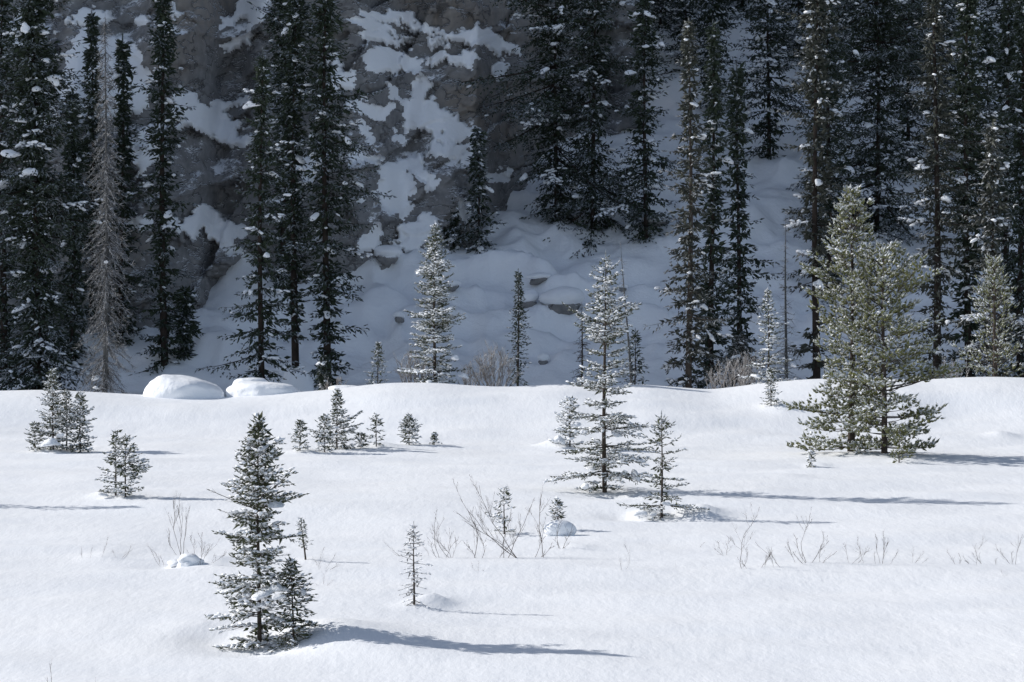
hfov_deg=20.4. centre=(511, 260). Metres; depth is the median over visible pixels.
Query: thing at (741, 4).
spruce tree
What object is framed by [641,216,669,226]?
snow capped boulder
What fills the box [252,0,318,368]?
spruce tree
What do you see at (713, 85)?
spruce tree
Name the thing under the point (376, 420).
spruce tree
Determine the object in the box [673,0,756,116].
spruce tree
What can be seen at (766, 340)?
spruce tree
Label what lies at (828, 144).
spruce tree
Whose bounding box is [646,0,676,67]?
spruce tree
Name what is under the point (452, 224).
spruce tree
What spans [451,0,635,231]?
spruce tree
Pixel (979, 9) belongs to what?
spruce tree
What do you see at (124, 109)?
spruce tree
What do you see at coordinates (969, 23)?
spruce tree
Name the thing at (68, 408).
spruce tree
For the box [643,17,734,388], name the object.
spruce tree
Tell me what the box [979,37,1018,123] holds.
spruce tree
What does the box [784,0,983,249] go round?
spruce tree
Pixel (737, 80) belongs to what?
spruce tree
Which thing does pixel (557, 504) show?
spruce tree
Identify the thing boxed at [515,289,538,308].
snow capped boulder
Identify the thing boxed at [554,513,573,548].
bare shrub
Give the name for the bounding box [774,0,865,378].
spruce tree
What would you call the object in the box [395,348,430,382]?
rimed shrub
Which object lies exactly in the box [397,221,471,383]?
spruce tree
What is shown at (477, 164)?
spruce tree
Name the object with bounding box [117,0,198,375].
spruce tree
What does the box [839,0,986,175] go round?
spruce tree
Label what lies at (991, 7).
spruce tree
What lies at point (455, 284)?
snow capped boulder
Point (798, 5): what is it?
spruce tree
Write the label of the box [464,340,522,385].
rimed shrub
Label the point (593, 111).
spruce tree
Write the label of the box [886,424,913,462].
pine tree
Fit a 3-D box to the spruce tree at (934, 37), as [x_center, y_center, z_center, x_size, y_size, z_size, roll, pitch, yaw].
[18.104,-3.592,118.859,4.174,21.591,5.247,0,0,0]
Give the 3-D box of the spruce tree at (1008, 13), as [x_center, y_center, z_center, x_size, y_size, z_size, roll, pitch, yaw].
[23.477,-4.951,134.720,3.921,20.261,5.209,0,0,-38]
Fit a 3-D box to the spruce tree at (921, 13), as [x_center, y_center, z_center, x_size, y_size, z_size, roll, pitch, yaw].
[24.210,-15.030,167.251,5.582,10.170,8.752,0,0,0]
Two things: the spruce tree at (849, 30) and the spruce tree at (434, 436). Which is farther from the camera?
the spruce tree at (849, 30)
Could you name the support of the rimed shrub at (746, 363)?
on the snow field
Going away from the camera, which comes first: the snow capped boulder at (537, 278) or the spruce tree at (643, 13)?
the snow capped boulder at (537, 278)
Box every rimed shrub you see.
[319,374,347,389]
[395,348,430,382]
[457,363,481,385]
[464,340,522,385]
[704,357,755,388]
[729,349,764,386]
[933,355,973,378]
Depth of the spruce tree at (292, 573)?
44.59 m
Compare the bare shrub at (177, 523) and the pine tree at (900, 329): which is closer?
the bare shrub at (177, 523)
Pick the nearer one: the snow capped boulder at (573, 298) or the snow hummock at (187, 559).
the snow hummock at (187, 559)
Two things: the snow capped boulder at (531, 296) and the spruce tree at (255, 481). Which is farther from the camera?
the snow capped boulder at (531, 296)
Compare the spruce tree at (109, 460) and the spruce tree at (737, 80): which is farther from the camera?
the spruce tree at (737, 80)
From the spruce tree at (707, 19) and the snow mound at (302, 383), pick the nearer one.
the snow mound at (302, 383)
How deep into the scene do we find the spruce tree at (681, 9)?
166.71 m
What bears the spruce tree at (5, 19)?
on the snowy hillside
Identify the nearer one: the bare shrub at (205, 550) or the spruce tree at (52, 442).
the bare shrub at (205, 550)
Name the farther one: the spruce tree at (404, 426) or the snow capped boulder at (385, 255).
the snow capped boulder at (385, 255)
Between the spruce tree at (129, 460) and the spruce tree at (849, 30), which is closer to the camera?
the spruce tree at (129, 460)
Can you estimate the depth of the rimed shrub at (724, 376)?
111.43 m
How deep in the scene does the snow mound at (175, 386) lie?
106.36 m
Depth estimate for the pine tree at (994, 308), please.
109.91 m
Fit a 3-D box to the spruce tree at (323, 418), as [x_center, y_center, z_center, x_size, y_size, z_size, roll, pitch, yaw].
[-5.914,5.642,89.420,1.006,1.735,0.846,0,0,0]
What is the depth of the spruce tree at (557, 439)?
92.37 m
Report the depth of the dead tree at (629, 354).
115.99 m
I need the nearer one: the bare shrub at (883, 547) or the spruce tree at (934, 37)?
the bare shrub at (883, 547)
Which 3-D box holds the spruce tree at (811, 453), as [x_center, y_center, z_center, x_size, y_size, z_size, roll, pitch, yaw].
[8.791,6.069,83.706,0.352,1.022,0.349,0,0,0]
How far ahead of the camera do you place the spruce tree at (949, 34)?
159.69 m
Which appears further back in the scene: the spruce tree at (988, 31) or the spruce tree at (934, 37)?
the spruce tree at (988, 31)
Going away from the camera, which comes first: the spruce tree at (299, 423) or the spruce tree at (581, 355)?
the spruce tree at (299, 423)
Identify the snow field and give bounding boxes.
[0,377,1023,681]
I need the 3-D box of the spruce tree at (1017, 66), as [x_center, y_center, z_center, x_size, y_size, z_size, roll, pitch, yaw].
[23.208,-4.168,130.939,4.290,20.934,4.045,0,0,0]
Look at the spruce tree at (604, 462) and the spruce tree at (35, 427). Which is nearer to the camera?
the spruce tree at (604, 462)
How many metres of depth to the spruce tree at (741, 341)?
121.86 m
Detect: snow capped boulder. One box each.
[373,245,402,265]
[393,311,405,322]
[444,280,460,291]
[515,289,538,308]
[525,272,551,284]
[537,353,549,364]
[539,286,584,314]
[617,283,628,291]
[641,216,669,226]
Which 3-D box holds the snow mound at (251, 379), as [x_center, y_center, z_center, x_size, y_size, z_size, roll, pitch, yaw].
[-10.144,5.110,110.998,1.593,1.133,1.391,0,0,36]
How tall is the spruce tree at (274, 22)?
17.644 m
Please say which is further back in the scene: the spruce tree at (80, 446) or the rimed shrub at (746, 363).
the rimed shrub at (746, 363)
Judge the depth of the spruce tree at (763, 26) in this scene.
156.58 m
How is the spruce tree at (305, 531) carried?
on the snow field
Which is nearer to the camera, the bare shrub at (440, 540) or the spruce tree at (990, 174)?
the bare shrub at (440, 540)
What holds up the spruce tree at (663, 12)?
on the snowy hillside
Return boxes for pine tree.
[782,183,896,453]
[823,240,973,455]
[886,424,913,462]
[948,254,1023,376]
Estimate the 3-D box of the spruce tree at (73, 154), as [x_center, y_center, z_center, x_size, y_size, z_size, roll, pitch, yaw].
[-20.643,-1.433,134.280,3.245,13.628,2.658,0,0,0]
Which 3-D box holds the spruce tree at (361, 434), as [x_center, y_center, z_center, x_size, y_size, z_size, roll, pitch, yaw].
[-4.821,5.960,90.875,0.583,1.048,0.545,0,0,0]
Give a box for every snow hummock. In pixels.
[167,559,177,567]
[177,553,203,567]
[543,519,576,535]
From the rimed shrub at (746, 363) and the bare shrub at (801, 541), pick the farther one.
the rimed shrub at (746, 363)
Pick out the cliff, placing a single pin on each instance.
(413, 60)
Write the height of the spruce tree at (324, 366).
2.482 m
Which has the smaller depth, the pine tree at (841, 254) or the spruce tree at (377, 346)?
the pine tree at (841, 254)
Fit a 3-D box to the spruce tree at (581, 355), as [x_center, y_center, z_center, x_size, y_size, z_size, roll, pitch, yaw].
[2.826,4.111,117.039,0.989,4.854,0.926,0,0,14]
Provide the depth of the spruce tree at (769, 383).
101.47 m
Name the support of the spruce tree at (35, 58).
on the snow field
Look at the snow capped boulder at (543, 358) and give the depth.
134.41 m
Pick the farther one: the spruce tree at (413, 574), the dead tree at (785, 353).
the dead tree at (785, 353)
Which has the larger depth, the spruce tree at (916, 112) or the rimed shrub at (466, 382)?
the spruce tree at (916, 112)
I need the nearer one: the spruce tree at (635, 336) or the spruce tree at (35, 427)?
the spruce tree at (35, 427)
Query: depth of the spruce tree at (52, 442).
91.17 m
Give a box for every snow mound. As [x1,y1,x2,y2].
[143,374,224,398]
[226,381,300,396]
[232,377,267,384]
[282,370,313,391]
[328,385,354,388]
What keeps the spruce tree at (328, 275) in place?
on the snowy hillside
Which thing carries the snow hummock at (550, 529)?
on the snow field
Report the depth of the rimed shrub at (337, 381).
112.97 m
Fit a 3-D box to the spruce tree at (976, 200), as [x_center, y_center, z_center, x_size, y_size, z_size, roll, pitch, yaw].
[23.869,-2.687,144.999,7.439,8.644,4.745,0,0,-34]
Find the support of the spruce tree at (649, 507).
on the snow field
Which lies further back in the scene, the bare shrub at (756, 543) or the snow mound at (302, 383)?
the snow mound at (302, 383)
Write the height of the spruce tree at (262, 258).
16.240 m
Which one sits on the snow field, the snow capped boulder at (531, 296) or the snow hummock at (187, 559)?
the snow hummock at (187, 559)
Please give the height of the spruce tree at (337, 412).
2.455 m
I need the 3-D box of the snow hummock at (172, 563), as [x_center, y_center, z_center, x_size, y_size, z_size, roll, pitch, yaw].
[-6.772,6.072,57.062,0.297,0.169,0.330,0,0,0]
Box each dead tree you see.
[71,17,138,393]
[618,242,632,383]
[770,218,802,379]
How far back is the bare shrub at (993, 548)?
57.04 m
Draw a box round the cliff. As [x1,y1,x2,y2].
[0,0,643,340]
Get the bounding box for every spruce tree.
[0,0,54,382]
[0,0,124,390]
[24,421,46,450]
[35,368,69,449]
[45,86,101,365]
[54,389,79,450]
[62,391,97,452]
[74,9,150,327]
[86,31,169,347]
[95,429,126,496]
[112,434,152,496]
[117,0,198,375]
[168,285,204,358]
[194,46,311,395]
[204,411,308,650]
[246,0,335,289]
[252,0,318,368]
[262,555,323,652]
[280,0,397,388]
[288,419,311,450]
[295,518,312,559]
[309,413,338,451]
[310,354,334,390]
[320,388,363,449]
[353,432,369,446]
[364,341,391,384]
[365,412,384,446]
[396,413,422,444]
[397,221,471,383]
[398,521,432,607]
[428,432,442,444]
[438,126,505,253]
[441,198,464,253]
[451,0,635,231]
[486,486,514,533]
[504,269,531,385]
[520,0,662,257]
[544,250,659,492]
[546,496,566,520]
[548,396,584,447]
[572,306,590,384]
[589,0,682,246]
[617,410,710,520]
[619,329,648,384]
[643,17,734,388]
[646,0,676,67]
[649,0,728,78]
[650,1,691,37]
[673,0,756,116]
[681,20,743,388]
[704,60,782,384]
[705,334,763,388]
[710,0,755,14]
[721,0,819,159]
[737,288,796,384]
[759,367,782,405]
[771,0,821,70]
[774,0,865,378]
[782,0,888,306]
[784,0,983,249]
[806,450,816,467]
[825,0,884,86]
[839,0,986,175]
[876,0,1023,377]
[882,0,962,73]
[886,0,1000,144]
[895,0,985,378]
[914,124,1017,271]
[937,119,1023,376]
[943,17,1016,177]
[951,0,981,13]
[970,0,1023,370]
[970,0,1023,377]
[974,0,1018,72]
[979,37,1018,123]
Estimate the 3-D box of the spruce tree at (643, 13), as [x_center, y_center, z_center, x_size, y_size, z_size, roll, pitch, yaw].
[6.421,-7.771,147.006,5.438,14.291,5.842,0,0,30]
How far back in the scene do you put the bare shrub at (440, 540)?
58.68 m
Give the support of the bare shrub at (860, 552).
on the snow field
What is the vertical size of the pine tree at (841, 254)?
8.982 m
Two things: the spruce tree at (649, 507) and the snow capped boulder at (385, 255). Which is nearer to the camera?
the spruce tree at (649, 507)
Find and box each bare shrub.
[165,493,189,554]
[190,532,226,564]
[427,508,459,557]
[453,477,553,557]
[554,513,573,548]
[726,507,778,568]
[786,507,834,563]
[843,537,870,563]
[874,531,896,563]
[946,534,1022,564]
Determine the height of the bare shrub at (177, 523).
1.425 m
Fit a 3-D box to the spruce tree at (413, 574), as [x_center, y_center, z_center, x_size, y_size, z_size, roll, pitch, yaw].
[-1.703,5.498,49.664,0.690,1.983,0.670,0,0,0]
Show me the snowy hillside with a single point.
(482, 300)
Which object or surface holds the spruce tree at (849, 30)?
on the snowy hillside
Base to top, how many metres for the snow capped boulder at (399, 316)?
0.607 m
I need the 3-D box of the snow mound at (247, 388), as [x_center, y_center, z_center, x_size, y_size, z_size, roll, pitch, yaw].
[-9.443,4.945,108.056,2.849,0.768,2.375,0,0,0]
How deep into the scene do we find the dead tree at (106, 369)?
113.38 m
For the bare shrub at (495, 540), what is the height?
1.800 m
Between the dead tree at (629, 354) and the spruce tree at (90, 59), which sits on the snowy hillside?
the spruce tree at (90, 59)
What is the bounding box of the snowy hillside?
[0,0,1023,396]
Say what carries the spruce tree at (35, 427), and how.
on the snow field
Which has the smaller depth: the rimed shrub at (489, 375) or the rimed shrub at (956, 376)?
the rimed shrub at (489, 375)
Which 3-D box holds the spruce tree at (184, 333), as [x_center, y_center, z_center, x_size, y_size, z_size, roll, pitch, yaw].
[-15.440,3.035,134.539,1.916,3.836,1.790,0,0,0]
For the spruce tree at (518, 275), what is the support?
on the snow field
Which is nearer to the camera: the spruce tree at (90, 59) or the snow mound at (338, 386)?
the snow mound at (338, 386)
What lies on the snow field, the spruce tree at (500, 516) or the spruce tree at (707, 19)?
the spruce tree at (500, 516)
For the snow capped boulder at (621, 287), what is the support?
on the snowy hillside

